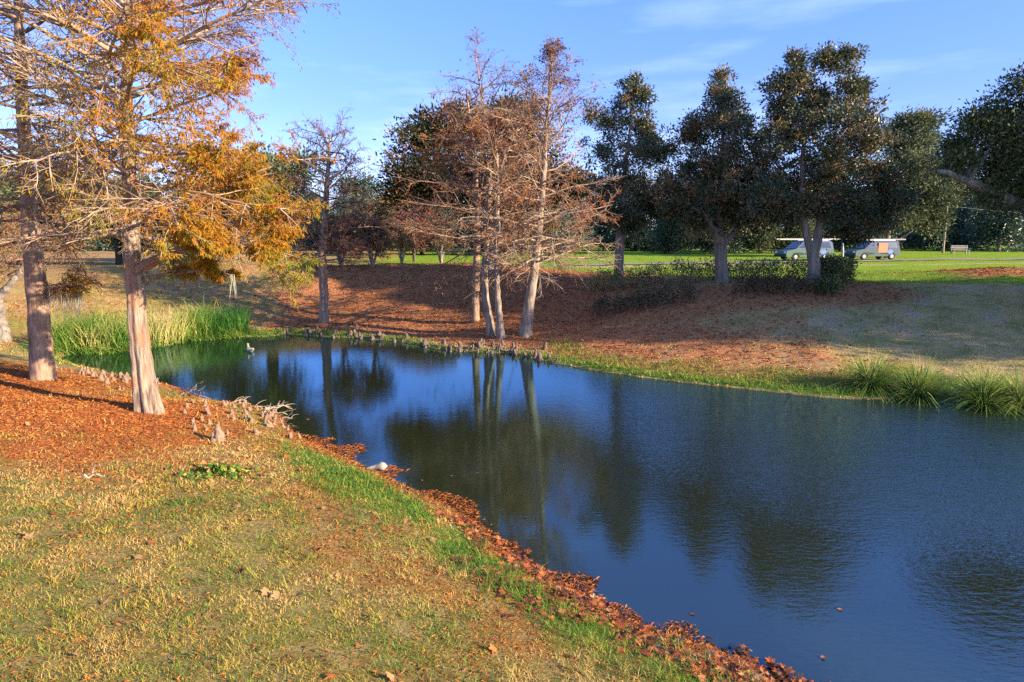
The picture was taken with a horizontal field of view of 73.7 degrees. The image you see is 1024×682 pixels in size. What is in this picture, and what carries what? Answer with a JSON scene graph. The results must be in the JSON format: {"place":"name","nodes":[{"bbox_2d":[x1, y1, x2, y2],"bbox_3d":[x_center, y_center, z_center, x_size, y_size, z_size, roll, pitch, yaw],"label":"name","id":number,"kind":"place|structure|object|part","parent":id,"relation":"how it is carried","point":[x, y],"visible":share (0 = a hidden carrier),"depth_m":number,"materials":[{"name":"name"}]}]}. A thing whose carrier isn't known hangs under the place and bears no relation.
{"place":"outdoors","nodes":[
{"label":"outdoors","id":0,"kind":"place"},
{"bbox_2d":[0,240,1023,681],"bbox_3d":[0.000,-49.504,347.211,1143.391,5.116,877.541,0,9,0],"label":"ground","id":1,"kind":"structure","parent":0,"point":[964,332],"depth_m":12.29,"materials":[{"name":"plant"}]},
{"bbox_2d":[0,162,22,265],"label":"live oak","id":2,"kind":"object","parent":1,"relation":"on","point":[10,203],"visible":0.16,"depth_m":39.70,"materials":[{"name":"green plant"}]},
{"bbox_2d":[23,531,34,538],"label":"fallen leaf","id":3,"kind":"object","parent":1,"relation":"on","point":[29,535],"visible":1,"depth_m":7.99,"materials":[{"name":"beige plant"}]},
{"bbox_2d":[0,163,85,254],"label":"live oak","id":4,"kind":"object","parent":1,"relation":"on","point":[14,195],"visible":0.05,"depth_m":53.81,"materials":[{"name":"green plant"}]},
{"bbox_2d":[0,197,97,342],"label":"crape myrtle","id":5,"kind":"object","parent":1,"relation":"on","point":[5,331],"visible":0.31,"depth_m":26.93,"materials":[{"name":"plant"}]},
{"bbox_2d":[45,225,113,251],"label":"screen tree","id":6,"kind":"object","parent":1,"relation":"on","point":[89,243],"visible":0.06,"depth_m":101.88,"materials":[{"name":"green plant"}]},
{"bbox_2d":[97,374,104,380],"bbox_3d":[-11.864,1.054,19.674,0.193,0.214,0.241,4,9,23],"label":"cypress knee","id":7,"kind":"object","parent":1,"relation":"on","point":[101,376],"visible":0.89,"depth_m":19.65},
{"bbox_2d":[82,238,122,250],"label":"screen tree","id":8,"kind":"object","parent":1,"relation":"on","point":[105,245],"visible":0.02,"depth_m":105.21,"materials":[{"name":"green plant"}]},
{"bbox_2d":[43,168,180,264],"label":"live oak","id":9,"kind":"object","parent":1,"relation":"on","point":[118,256],"visible":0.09,"depth_m":50.48,"materials":[{"name":"green plant"}]},
{"bbox_2d":[0,0,233,380],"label":"bald cypress","id":10,"kind":"object","parent":1,"relation":"on","point":[41,359],"visible":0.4,"depth_m":17.88,"materials":[{"name":"orange plant"}]},
{"bbox_2d":[44,283,64,310],"bbox_3d":[-12.173,-1.124,18.185,0.484,0.842,0.568,-7,11,-38],"label":"spanish moss","id":11,"kind":"object","parent":10,"relation":"hanging from","point":[52,297],"visible":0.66,"depth_m":18.17,"materials":[{"name":"plant"}]},
{"bbox_2d":[60,288,69,319],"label":"spanish moss","id":12,"kind":"object","parent":10,"relation":"hanging from","point":[64,295],"visible":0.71,"depth_m":18.27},
{"bbox_2d":[66,287,87,318],"bbox_3d":[-11.713,-1.009,18.392,0.492,1.082,0.516,2,9,16],"label":"spanish moss","id":13,"kind":"object","parent":10,"relation":"hanging from","point":[76,297],"visible":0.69,"depth_m":18.33,"materials":[{"name":"plant"}]},
{"bbox_2d":[7,296,257,355],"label":"reeds","id":14,"kind":"object","parent":1,"relation":"on","point":[107,335],"visible":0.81,"depth_m":29.32,"materials":[{"name":"plant"}]},
{"bbox_2d":[0,0,343,414],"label":"bald cypress","id":15,"kind":"object","parent":1,"relation":"on","point":[206,238],"visible":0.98,"depth_m":13.55,"materials":[{"name":"orange plant"}]},
{"bbox_2d":[228,274,236,298],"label":"spanish moss","id":16,"kind":"object","parent":15,"relation":"hanging from","point":[232,283],"visible":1,"depth_m":14.56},
{"bbox_2d":[162,246,198,264],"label":"shrub","id":17,"kind":"object","parent":1,"relation":"on","point":[186,254],"visible":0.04,"depth_m":44.09,"materials":[{"name":"green plant"}]},
{"bbox_2d":[152,178,209,246],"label":"live oak","id":18,"kind":"object","parent":1,"relation":"on","point":[182,206],"visible":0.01,"depth_m":58.42,"materials":[{"name":"green plant"}]},
{"bbox_2d":[191,422,196,430],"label":"cypress knee","id":19,"kind":"object","parent":1,"relation":"on","point":[194,427],"visible":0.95,"depth_m":14.23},
{"bbox_2d":[205,407,211,415],"bbox_3d":[-7.129,1.660,16.030,0.172,0.229,0.191,-3,9,-17],"label":"cypress knee","id":20,"kind":"object","parent":1,"relation":"on","point":[207,412],"visible":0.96,"depth_m":15.97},
{"bbox_2d":[155,460,268,485],"bbox_3d":[-4.901,2.156,11.244,1.730,0.322,1.500,-3,9,-18],"label":"weed clump","id":21,"kind":"object","parent":1,"relation":"on","point":[226,468],"visible":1,"depth_m":11.21,"materials":[{"name":"green plant"}]},
{"bbox_2d":[210,424,226,441],"bbox_3d":[-5.874,1.879,13.646,0.338,0.401,0.304,0,9,1],"label":"cypress knee","id":22,"kind":"object","parent":1,"relation":"on","point":[218,434],"visible":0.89,"depth_m":13.63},
{"bbox_2d":[221,400,227,406],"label":"cypress knee","id":23,"kind":"object","parent":1,"relation":"on","point":[224,403],"visible":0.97,"depth_m":17.23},
{"bbox_2d":[236,565,243,573],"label":"fallen leaf","id":24,"kind":"object","parent":1,"relation":"on","point":[241,568],"visible":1,"depth_m":7.65,"materials":[{"name":"brown plant"}]},
{"bbox_2d":[176,134,335,262],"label":"live oak","id":25,"kind":"object","parent":1,"relation":"on","point":[271,158],"visible":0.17,"depth_m":44.16,"materials":[{"name":"green plant"}]},
{"bbox_2d":[252,428,259,434],"bbox_3d":[-5.607,1.977,14.954,0.147,0.176,0.183,3,9,20],"label":"cypress knee","id":26,"kind":"object","parent":1,"relation":"on","point":[255,431],"visible":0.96,"depth_m":14.91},
{"bbox_2d":[261,587,270,595],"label":"fallen leaf","id":27,"kind":"object","parent":1,"relation":"on","point":[264,590],"visible":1,"depth_m":7.22,"materials":[{"name":"beige plant"}]},
{"bbox_2d":[266,419,274,427],"bbox_3d":[-5.721,1.945,16.106,0.194,0.216,0.232,8,12,42],"label":"cypress knee","id":28,"kind":"object","parent":1,"relation":"on","point":[269,423],"visible":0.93,"depth_m":16.06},
{"bbox_2d":[271,590,278,598],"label":"fallen leaf","id":29,"kind":"object","parent":1,"relation":"on","point":[275,595],"visible":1,"depth_m":7.16,"materials":[{"name":"beige plant"}]},
{"bbox_2d":[267,400,291,410],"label":"driftwood branch","id":30,"kind":"object","parent":1,"relation":"on","point":[279,406],"visible":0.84,"depth_m":18.10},
{"bbox_2d":[289,187,323,250],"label":"screen tree","id":31,"kind":"object","parent":1,"relation":"on","point":[303,203],"visible":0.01,"depth_m":103.77,"materials":[{"name":"green plant"}]},
{"bbox_2d":[294,195,351,253],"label":"shade tree","id":32,"kind":"object","parent":1,"relation":"on","point":[313,232],"visible":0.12,"depth_m":84.56,"materials":[{"name":"green plant"}]},
{"bbox_2d":[251,103,400,323],"bbox_3d":[-9.277,-6.087,34.120,6.624,11.266,7.804,5,10,31],"label":"bald cypress","id":33,"kind":"object","parent":1,"relation":"on","point":[341,247],"visible":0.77,"depth_m":33.72,"materials":[{"name":"brown plant"}]},
{"bbox_2d":[311,207,365,265],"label":"crape myrtle","id":34,"kind":"object","parent":1,"relation":"on","point":[349,233],"visible":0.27,"depth_m":43.91,"materials":[{"name":"brown plant"}]},
{"bbox_2d":[329,188,366,250],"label":"screen tree","id":35,"kind":"object","parent":1,"relation":"on","point":[347,199],"visible":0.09,"depth_m":99.68,"materials":[{"name":"green plant"}]},
{"bbox_2d":[330,166,382,211],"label":"screen tree","id":36,"kind":"object","parent":1,"relation":"on","point":[367,182],"visible":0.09,"depth_m":117.20,"materials":[{"name":"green plant"}]},
{"bbox_2d":[349,210,396,266],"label":"crape myrtle","id":37,"kind":"object","parent":1,"relation":"on","point":[364,232],"visible":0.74,"depth_m":42.34,"materials":[{"name":"brown plant"}]},
{"bbox_2d":[335,192,414,255],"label":"shade tree","id":38,"kind":"object","parent":1,"relation":"on","point":[376,208],"visible":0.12,"depth_m":76.07,"materials":[{"name":"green plant"}]},
{"bbox_2d":[386,671,393,681],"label":"fallen leaf","id":39,"kind":"object","parent":1,"relation":"on","point":[390,676],"visible":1,"depth_m":5.94,"materials":[{"name":"beige plant"}]},
{"bbox_2d":[382,214,422,262],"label":"crape myrtle","id":40,"kind":"object","parent":1,"relation":"on","point":[403,242],"visible":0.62,"depth_m":56.38,"materials":[{"name":"brown plant"}]},
{"bbox_2d":[386,207,436,261],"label":"red leaf tree","id":41,"kind":"object","parent":1,"relation":"on","point":[416,241],"visible":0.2,"depth_m":59.01,"materials":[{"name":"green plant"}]},
{"bbox_2d":[0,358,826,681],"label":"needle litter","id":42,"kind":"object","parent":1,"relation":"on","point":[190,426],"visible":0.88,"depth_m":10.91,"materials":[{"name":"plant"}]},
{"bbox_2d":[78,464,104,478],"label":"driftwood branch","id":43,"kind":"object","parent":42,"relation":"on","point":[89,477],"visible":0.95,"depth_m":10.39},
{"bbox_2d":[367,462,386,470],"bbox_3d":[-2.684,2.485,13.567,0.423,0.174,0.170,0,9,0],"label":"river stone","id":44,"kind":"object","parent":42,"relation":"on","point":[382,467],"visible":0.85,"depth_m":13.53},
{"bbox_2d":[390,200,450,254],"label":"shade tree","id":45,"kind":"object","parent":1,"relation":"on","point":[421,252],"visible":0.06,"depth_m":81.63,"materials":[{"name":"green plant"}]},
{"bbox_2d":[422,338,428,345],"bbox_3d":[-3.740,0.035,29.389,0.341,0.309,0.322,-6,10,-34],"label":"cypress knee","id":46,"kind":"object","parent":1,"relation":"on","point":[425,342],"visible":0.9,"depth_m":29.32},
{"bbox_2d":[418,215,458,263],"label":"crape myrtle","id":47,"kind":"object","parent":1,"relation":"on","point":[446,242],"visible":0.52,"depth_m":54.24,"materials":[{"name":"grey plant"}]},
{"bbox_2d":[457,341,463,349],"bbox_3d":[-2.117,0.167,28.292,0.344,0.355,0.335,-7,11,-40],"label":"cypress knee","id":48,"kind":"object","parent":1,"relation":"on","point":[460,345],"visible":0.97,"depth_m":28.20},
{"bbox_2d":[425,206,505,254],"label":"shade tree","id":49,"kind":"object","parent":1,"relation":"on","point":[464,232],"visible":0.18,"depth_m":79.38,"materials":[{"name":"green plant"}]},
{"bbox_2d":[457,195,483,251],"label":"screen tree","id":50,"kind":"object","parent":1,"relation":"on","point":[467,241],"visible":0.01,"depth_m":98.23,"materials":[{"name":"green plant"}]},
{"bbox_2d":[380,68,567,322],"bbox_3d":[-1.546,-6.186,30.912,8.434,11.781,9.216,0,9,0],"label":"bald cypress","id":51,"kind":"object","parent":1,"relation":"on","point":[475,317],"visible":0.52,"depth_m":30.88,"materials":[{"name":"brown plant"}]},
{"bbox_2d":[365,86,606,270],"bbox_3d":[-1.395,-9.328,39.628,13.996,10.815,8.001,0,9,0],"label":"evergreen oak","id":52,"kind":"object","parent":1,"relation":"on","point":[401,169],"visible":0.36,"depth_m":39.02,"materials":[{"name":"green plant"}]},
{"bbox_2d":[391,26,593,336],"bbox_3d":[-1.242,-6.473,29.114,8.467,12.961,7.129,-6,10,-32],"label":"bald cypress","id":53,"kind":"object","parent":1,"relation":"on","point":[490,328],"visible":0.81,"depth_m":28.54,"materials":[{"name":"brown plant"}]},
{"bbox_2d":[489,643,496,653],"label":"fallen leaf","id":54,"kind":"object","parent":1,"relation":"on","point":[493,648],"visible":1,"depth_m":6.66,"materials":[{"name":"orange plant"}]},
{"bbox_2d":[433,64,576,339],"bbox_3d":[-0.130,-5.597,28.954,5.568,11.262,5.605,-7,11,-40],"label":"bald cypress","id":55,"kind":"object","parent":1,"relation":"on","point":[500,332],"visible":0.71,"depth_m":28.05,"materials":[{"name":"brown plant"}]},
{"bbox_2d":[0,262,1023,381],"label":"bank litter","id":56,"kind":"object","parent":1,"relation":"on","point":[623,288],"visible":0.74,"depth_m":32.89,"materials":[{"name":"plant"}]},
{"bbox_2d":[499,205,564,254],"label":"shade tree","id":57,"kind":"object","parent":1,"relation":"on","point":[544,230],"visible":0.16,"depth_m":77.68,"materials":[{"name":"green plant"}]},
{"bbox_2d":[445,36,627,336],"bbox_3d":[1.116,-6.146,28.691,7.897,12.580,7.766,0,9,0],"label":"bald cypress","id":58,"kind":"object","parent":1,"relation":"on","point":[526,328],"visible":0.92,"depth_m":28.05,"materials":[{"name":"brown plant"}]},
{"bbox_2d":[542,342,546,349],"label":"cypress knee","id":59,"kind":"object","parent":1,"relation":"on","point":[544,346],"visible":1,"depth_m":27.26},
{"bbox_2d":[532,204,585,251],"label":"shade tree","id":60,"kind":"object","parent":1,"relation":"on","point":[565,234],"visible":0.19,"depth_m":87.00,"materials":[{"name":"green plant"}]},
{"bbox_2d":[529,199,603,251],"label":"screen tree","id":61,"kind":"object","parent":1,"relation":"on","point":[585,232],"visible":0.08,"depth_m":96.76,"materials":[{"name":"green plant"}]},
{"bbox_2d":[583,202,614,250],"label":"screen tree","id":62,"kind":"object","parent":1,"relation":"on","point":[600,232],"visible":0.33,"depth_m":105.56,"materials":[{"name":"green plant"}]},
{"bbox_2d":[595,171,648,248],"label":"screen tree","id":63,"kind":"object","parent":1,"relation":"on","point":[615,207],"visible":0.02,"depth_m":120.08,"materials":[{"name":"green plant"}]},
{"bbox_2d":[597,181,656,250],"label":"screen tree","id":64,"kind":"object","parent":1,"relation":"on","point":[644,244],"visible":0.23,"depth_m":100.06,"materials":[{"name":"green plant"}]},
{"bbox_2d":[572,69,692,282],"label":"magnolia tree","id":65,"kind":"object","parent":1,"relation":"on","point":[646,148],"visible":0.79,"depth_m":34.59,"materials":[{"name":"green plant"}]},
{"bbox_2d":[589,276,702,320],"bbox_3d":[6.014,-1.861,30.763,5.144,2.078,1.904,0,9,3],"label":"shrub","id":66,"kind":"object","parent":1,"relation":"on","point":[638,296],"visible":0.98,"depth_m":30.58,"materials":[{"name":"green plant"}]},
{"bbox_2d":[651,217,691,250],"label":"screen tree","id":67,"kind":"object","parent":1,"relation":"on","point":[659,228],"depth_m":103.38,"materials":[{"name":"green plant"}]},
{"bbox_2d":[641,215,704,253],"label":"screen tree","id":68,"kind":"object","parent":1,"relation":"on","point":[667,236],"visible":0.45,"depth_m":85.81,"materials":[{"name":"green plant"}]},
{"bbox_2d":[689,200,739,253],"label":"screen tree","id":69,"kind":"object","parent":1,"relation":"on","point":[708,242],"visible":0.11,"depth_m":85.92,"materials":[{"name":"green plant"}]},
{"bbox_2d":[642,60,790,282],"bbox_3d":[10.161,-8.094,32.992,6.425,10.552,5.402,-7,11,-37],"label":"magnolia tree","id":70,"kind":"object","parent":1,"relation":"on","point":[716,168],"visible":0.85,"depth_m":32.40,"materials":[{"name":"green plant"}]},
{"bbox_2d":[585,254,851,293],"bbox_3d":[10.376,-3.349,34.541,13.519,2.066,1.997,0,9,0],"label":"clipped hedge","id":71,"kind":"object","parent":1,"relation":"on","point":[643,274],"visible":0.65,"depth_m":34.30,"materials":[{"name":"green plant"}]},
{"bbox_2d":[695,182,747,252],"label":"screen tree","id":72,"kind":"object","parent":1,"relation":"on","point":[736,248],"visible":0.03,"depth_m":94.52,"materials":[{"name":"green plant"}]},
{"bbox_2d":[736,217,793,253],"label":"screen tree","id":73,"kind":"object","parent":1,"relation":"on","point":[764,239],"visible":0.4,"depth_m":85.72,"materials":[{"name":"green plant"}]},
{"bbox_2d":[729,266,816,297],"bbox_3d":[11.510,-2.566,30.156,3.782,1.557,1.955,0,9,0],"label":"shrub","id":74,"kind":"object","parent":1,"relation":"on","point":[752,281],"visible":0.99,"depth_m":29.99,"materials":[{"name":"green plant"}]},
{"bbox_2d":[774,216,826,252],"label":"screen tree","id":75,"kind":"object","parent":1,"relation":"on","point":[796,231],"visible":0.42,"depth_m":85.86,"materials":[{"name":"green plant"}]},
{"bbox_2d":[773,183,842,246],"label":"screen tree","id":76,"kind":"object","parent":1,"relation":"on","point":[825,223],"visible":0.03,"depth_m":97.19,"materials":[{"name":"green plant"}]},
{"bbox_2d":[807,271,847,296],"bbox_3d":[13.625,-2.359,29.525,1.515,1.379,1.598,-2,9,-14],"label":"shrub","id":77,"kind":"object","parent":1,"relation":"on","point":[829,281],"visible":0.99,"depth_m":29.33,"materials":[{"name":"green plant"}]},
{"bbox_2d":[731,36,928,286],"bbox_3d":[13.960,-7.762,30.265,8.145,10.753,5.496,0,9,0],"label":"magnolia tree","id":78,"kind":"object","parent":1,"relation":"on","point":[878,197],"visible":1,"depth_m":29.55,"materials":[{"name":"green plant"}]},
{"bbox_2d":[826,206,854,251],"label":"screen tree","id":79,"kind":"object","parent":1,"relation":"on","point":[835,243],"visible":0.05,"depth_m":97.93,"materials":[{"name":"green plant"}]},
{"bbox_2d":[820,248,862,286],"bbox_3d":[15.227,-3.424,32.013,2.050,1.854,4.323,5,10,29],"label":"clipped hedge","id":80,"kind":"object","parent":1,"relation":"on","point":[831,264],"visible":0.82,"depth_m":31.07,"materials":[{"name":"green plant"}]},
{"bbox_2d":[841,243,843,260],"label":"marker post","id":81,"kind":"object","parent":1,"relation":"on","point":[842,251],"visible":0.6,"depth_m":61.88,"materials":[{"name":"white paint"}]},
{"bbox_2d":[812,349,932,404],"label":"ornamental grass","id":82,"kind":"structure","parent":1,"relation":"on","point":[870,380],"depth_m":20.19,"materials":[{"name":"plant"}]},
{"bbox_2d":[853,205,902,247],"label":"screen tree","id":83,"kind":"object","parent":1,"relation":"on","point":[892,236],"visible":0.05,"depth_m":94.34,"materials":[{"name":"green plant"}]},
{"bbox_2d":[891,197,934,248],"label":"screen tree","id":84,"kind":"object","parent":1,"relation":"on","point":[903,244],"visible":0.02,"depth_m":115.68,"materials":[{"name":"green plant"}]},
{"bbox_2d":[855,104,977,257],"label":"live oak","id":85,"kind":"object","parent":1,"relation":"on","point":[915,144],"visible":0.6,"depth_m":69.70,"materials":[{"name":"green plant"}]},
{"bbox_2d":[867,351,966,411],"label":"ornamental grass","id":86,"kind":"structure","parent":1,"relation":"on","point":[922,383],"depth_m":19.60,"materials":[{"name":"plant"}]},
{"bbox_2d":[891,207,946,250],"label":"screen tree","id":87,"kind":"object","parent":1,"relation":"on","point":[915,239],"visible":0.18,"depth_m":106.10,"materials":[{"name":"green plant"}]},
{"bbox_2d":[941,206,947,252],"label":"utility pole","id":88,"kind":"object","parent":1,"relation":"on","point":[943,242],"visible":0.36,"depth_m":90.92,"materials":[{"name":"brown wood"}]},
{"bbox_2d":[920,190,993,250],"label":"screen tree","id":89,"kind":"object","parent":1,"relation":"on","point":[954,237],"visible":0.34,"depth_m":104.64,"materials":[{"name":"green plant"}]},
{"bbox_2d":[950,245,970,254],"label":"park bench","id":90,"kind":"object","parent":1,"relation":"on","point":[966,249],"visible":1,"depth_m":83.49,"materials":[{"name":"white wood"}]},
{"bbox_2d":[929,176,1002,247],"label":"screen tree","id":91,"kind":"object","parent":1,"relation":"on","point":[974,223],"visible":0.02,"depth_m":119.14,"materials":[{"name":"green plant"}]},
{"bbox_2d":[910,357,1023,419],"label":"ornamental grass","id":92,"kind":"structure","parent":1,"relation":"on","point":[973,394],"depth_m":18.68,"materials":[{"name":"plant"}]},
{"bbox_2d":[921,58,1023,225],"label":"live oak","id":93,"kind":"object","parent":1,"relation":"on","point":[1001,183],"visible":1,"depth_m":25.10,"materials":[{"name":"green plant"}]},
{"bbox_2d":[955,194,1023,251],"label":"screen tree","id":94,"kind":"object","parent":1,"relation":"on","point":[989,229],"visible":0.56,"depth_m":98.13,"materials":[{"name":"green plant"}]},
{"bbox_2d":[961,359,1023,416],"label":"ornamental grass","id":95,"kind":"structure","parent":1,"relation":"on","point":[1020,394],"depth_m":18.49,"materials":[{"name":"plant"}]},
{"bbox_2d":[0,263,1023,402],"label":"bank grass","id":96,"kind":"structure","parent":0,"point":[676,361],"depth_m":25.74,"materials":[{"name":"plant"}]},
{"bbox_2d":[0,0,1023,230],"label":"sky","id":97,"kind":"structure","parent":0,"point":[381,58],"materials":[{"name":"blue"}]},
{"bbox_2d":[1,258,1023,265],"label":"road","id":98,"kind":"structure","parent":0,"point":[806,261],"depth_m":62.78,"materials":[{"name":"asphalt"}]},
{"bbox_2d":[774,240,833,260],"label":"work van","id":99,"kind":"object","parent":98,"relation":"on","point":[797,248],"visible":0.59,"depth_m":61.34,"materials":[{"name":"teal paint"}]},
{"bbox_2d":[777,239,839,239],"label":"ladder","id":100,"kind":"object","parent":99,"relation":"on","point":[802,239],"visible":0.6,"depth_m":61.34,"materials":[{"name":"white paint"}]},
{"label":"side window","id":101,"kind":"part","parent":99,"relation":"part of","materials":[{"name":"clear glass"}]},
{"bbox_2d":[844,240,900,259],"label":"work van","id":102,"kind":"object","parent":98,"relation":"on","point":[890,250],"visible":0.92,"depth_m":63.86,"materials":[{"name":"teal paint"}]},
{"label":"side window","id":103,"kind":"part","parent":102,"relation":"part of","materials":[{"name":"grey glass"}]},
{"bbox_2d":[846,239,905,239],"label":"ladder","id":104,"kind":"object","parent":102,"relation":"on","point":[886,239],"visible":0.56,"depth_m":64.52,"materials":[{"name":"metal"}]},
{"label":"side window","id":105,"kind":"part","parent":102,"relation":"part of","materials":[{"name":"grey glass"}]},
{"bbox_2d":[59,334,1023,681],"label":"pond water","id":106,"kind":"structure","parent":0,"point":[779,528],"depth_m":12.92,"materials":[{"name":"liquid"}]},
{"bbox_2d":[247,343,253,351],"bbox_3d":[-10.713,0.287,27.905,0.250,0.374,0.657,-8,12,-43],"label":"duck","id":107,"kind":"object","parent":106,"relation":"on","point":[249,349],"visible":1,"depth_m":27.79},
{"bbox_2d":[537,351,542,360],"bbox_3d":[1.087,0.581,25.939,0.352,0.362,0.342,5,10,28],"label":"cypress knee","id":108,"kind":"object","parent":106,"relation":"in","point":[539,356],"visible":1,"depth_m":25.88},
{"bbox_2d":[373,509,814,681],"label":"leaf litter","id":109,"kind":"object","parent":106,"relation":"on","point":[719,658],"visible":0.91,"depth_m":7.83,"materials":[{"name":"brown plant"}]}
]}

